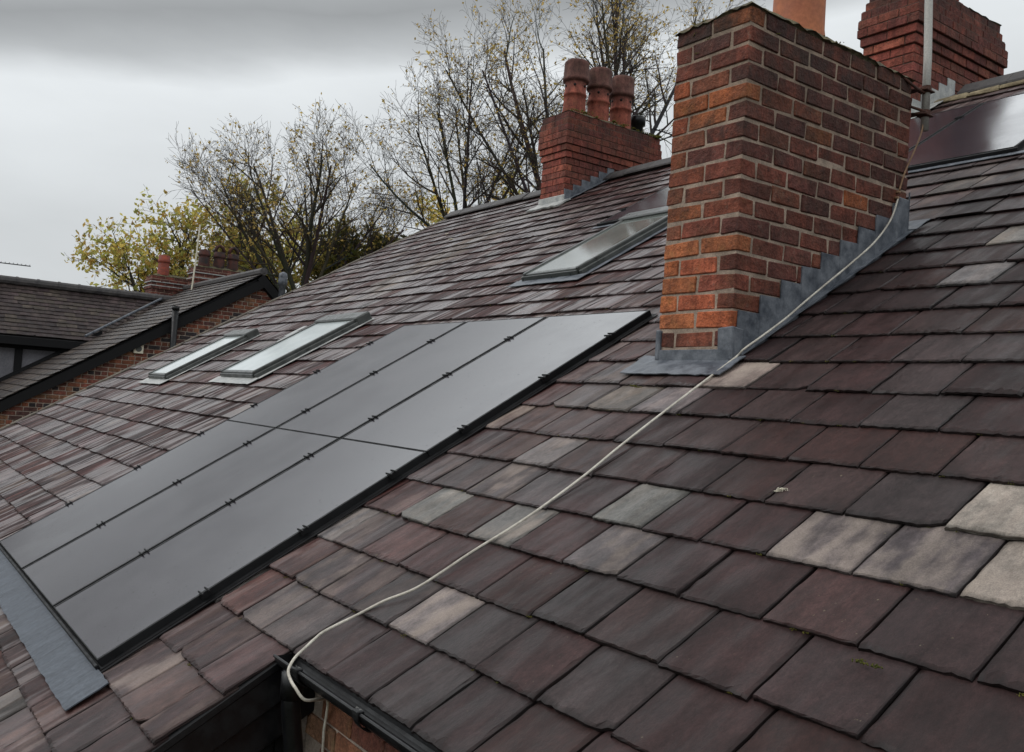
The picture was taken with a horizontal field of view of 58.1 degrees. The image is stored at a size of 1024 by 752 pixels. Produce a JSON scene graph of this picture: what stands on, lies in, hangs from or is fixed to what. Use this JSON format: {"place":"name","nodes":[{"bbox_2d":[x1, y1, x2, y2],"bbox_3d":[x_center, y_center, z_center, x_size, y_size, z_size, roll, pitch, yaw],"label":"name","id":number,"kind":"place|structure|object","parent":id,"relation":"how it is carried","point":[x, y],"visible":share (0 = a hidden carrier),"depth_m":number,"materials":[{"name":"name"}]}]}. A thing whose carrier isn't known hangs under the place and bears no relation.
{"place":"outdoors","nodes":[
{"label":"outdoors","id":0,"kind":"place"},
{"bbox_2d":[0,225,287,427],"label":"brick house","id":1,"kind":"structure","parent":0,"point":[59,340],"depth_m":20.14,"materials":[{"name":"tile"}]},
{"bbox_2d":[0,262,30,266],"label":"television aerial","id":2,"kind":"object","parent":1,"relation":"on","point":[15,264],"visible":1,"depth_m":21.05,"materials":[{"name":"metal"}]},
{"bbox_2d":[0,0,1023,292],"label":"sky","id":3,"kind":"structure","parent":0,"point":[92,92],"materials":[{"name":"grey"}]},
{"label":"ground","id":4,"kind":"structure","parent":0,"visible":0},
{"bbox_2d":[61,165,337,292],"bbox_3d":[-12.116,-0.905,35.876,10.419,15.189,5.375,5,-2,-30],"label":"autumn tree","id":5,"kind":"object","parent":4,"relation":"on","point":[117,253],"visible":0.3,"depth_m":34.74,"materials":[{"name":"yellow plant"}]},
{"bbox_2d":[243,219,334,291],"bbox_3d":[-9.749,-0.215,39.807,7.621,14.393,4.538,4,-2,-13],"label":"autumn tree","id":6,"kind":"object","parent":4,"relation":"on","point":[284,241],"visible":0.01,"depth_m":39.39,"materials":[{"name":"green plant"}]},
{"bbox_2d":[165,92,438,293],"bbox_3d":[-7.021,-1.526,34.986,12.890,17.065,8.850,5,-2,-36],"label":"bare tree","id":7,"kind":"object","parent":4,"relation":"on","point":[309,255],"visible":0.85,"depth_m":33.86,"materials":[{"name":"brown plant"}]},
{"bbox_2d":[296,213,406,280],"bbox_3d":[-6.311,0.310,38.076,5.963,13.710,5.342,5,-2,-36],"label":"evergreen tree","id":8,"kind":"object","parent":4,"relation":"on","point":[355,255],"visible":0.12,"depth_m":37.12,"materials":[{"name":"green plant"}]},
{"bbox_2d":[327,6,564,240],"bbox_3d":[-1.508,-2.942,34.976,12.095,20.646,6.882,5,-2,-36],"label":"bare tree","id":9,"kind":"object","parent":4,"relation":"on","point":[476,195],"visible":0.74,"depth_m":33.43,"materials":[{"name":"brown plant"}]},
{"bbox_2d":[413,169,524,226],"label":"autumn tree","id":10,"kind":"object","parent":4,"relation":"on","point":[432,218],"visible":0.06,"depth_m":43.38,"materials":[{"name":"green plant"}]},
{"bbox_2d":[0,0,1023,751],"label":"terraced house","id":11,"kind":"structure","parent":4,"relation":"on","point":[800,528],"depth_m":3.73,"materials":[{"name":"tile"}]},
{"bbox_2d":[0,314,657,710],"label":"mounting tray","id":12,"kind":"object","parent":11,"relation":"on","point":[66,664],"visible":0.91,"depth_m":4.28,"materials":[{"name":"black metal"}]},
{"bbox_2d":[0,420,274,570],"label":"solar panel","id":13,"kind":"object","parent":12,"relation":"on","point":[70,521],"visible":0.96,"depth_m":6.21,"materials":[{"name":"black glass"}]},
{"bbox_2d":[22,428,338,609],"bbox_3d":[-1.935,0.761,5.431,1.731,0.045,1.043,-32,19,-31],"label":"solar panel","id":14,"kind":"object","parent":12,"relation":"on","point":[68,570],"visible":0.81,"depth_m":5.37,"materials":[{"name":"black glass"}]},
{"bbox_2d":[53,438,428,665],"bbox_3d":[-1.340,0.775,4.604,1.731,0.045,1.038,-32,19,-31],"label":"solar panel","id":15,"kind":"object","parent":12,"relation":"on","point":[114,614],"visible":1,"depth_m":4.50,"materials":[{"name":"black glass"}]},
{"bbox_2d":[227,322,465,427],"bbox_3d":[-1.277,-0.034,7.172,1.731,0.046,1.081,-32,19,-31],"label":"solar panel","id":16,"kind":"object","parent":12,"relation":"on","point":[285,405],"visible":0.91,"depth_m":7.11,"materials":[{"name":"black glass"}]},
{"bbox_2d":[277,317,545,438],"bbox_3d":[-0.670,-0.020,6.328,1.731,0.046,1.043,-32,19,-31],"label":"solar panel","id":17,"kind":"object","parent":12,"relation":"on","point":[341,414],"visible":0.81,"depth_m":6.28,"materials":[{"name":"black glass"}]},
{"bbox_2d":[342,310,651,456],"bbox_3d":[-0.075,-0.005,5.501,1.731,0.046,1.038,-32,19,-31],"label":"solar panel","id":18,"kind":"object","parent":12,"relation":"on","point":[434,418],"visible":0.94,"depth_m":5.41,"materials":[{"name":"black glass"}]},
{"bbox_2d":[652,127,671,135],"bbox_3d":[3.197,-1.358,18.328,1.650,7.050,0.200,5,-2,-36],"label":"television aerial","id":19,"kind":"object","parent":11,"relation":"attached to","point":[662,131],"visible":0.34,"depth_m":18.07,"materials":[{"name":"metal"}]},
{"bbox_2d":[591,146,1023,228],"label":"mounting tray","id":20,"kind":"object","parent":11,"relation":"on","point":[970,158],"visible":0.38,"depth_m":6.22,"materials":[{"name":"black metal"}]},
{"bbox_2d":[600,186,669,222],"bbox_3d":[1.795,-1.909,9.287,1.731,0.046,1.038,-32,19,-31],"label":"solar panel","id":21,"kind":"object","parent":20,"relation":"on","point":[656,199],"visible":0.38,"depth_m":9.24,"materials":[{"name":"black glass"}]},
{"bbox_2d":[908,103,982,149],"bbox_3d":[2.982,-1.881,7.636,1.731,0.046,1.043,-32,19,-31],"label":"solar panel","id":22,"kind":"object","parent":20,"relation":"on","point":[939,121],"visible":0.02,"depth_m":7.59,"materials":[{"name":"black glass"}]},
{"bbox_2d":[907,93,1023,166],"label":"solar panel","id":23,"kind":"object","parent":20,"relation":"on","point":[992,125],"visible":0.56,"depth_m":6.73,"materials":[{"name":"black glass"}]},
{"bbox_2d":[903,0,934,131],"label":"aerial pole","id":24,"kind":"object","parent":11,"relation":"attached to","point":[925,91],"visible":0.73,"depth_m":5.24,"materials":[{"name":"metal"}]},
{"bbox_2d":[287,124,922,751],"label":"cable","id":25,"kind":"object","parent":24,"relation":"attached to","point":[565,488],"visible":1,"depth_m":3.61,"materials":[{"name":"white plastic"}]},
{"bbox_2d":[414,0,677,208],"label":"bare tree","id":26,"kind":"object","parent":4,"relation":"on","point":[537,180],"visible":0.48,"depth_m":34.87,"materials":[{"name":"brown plant"}]},
{"bbox_2d":[533,0,764,152],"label":"bare tree","id":27,"kind":"object","parent":4,"relation":"on","point":[658,78],"visible":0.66,"depth_m":34.82,"materials":[{"name":"brown plant"}]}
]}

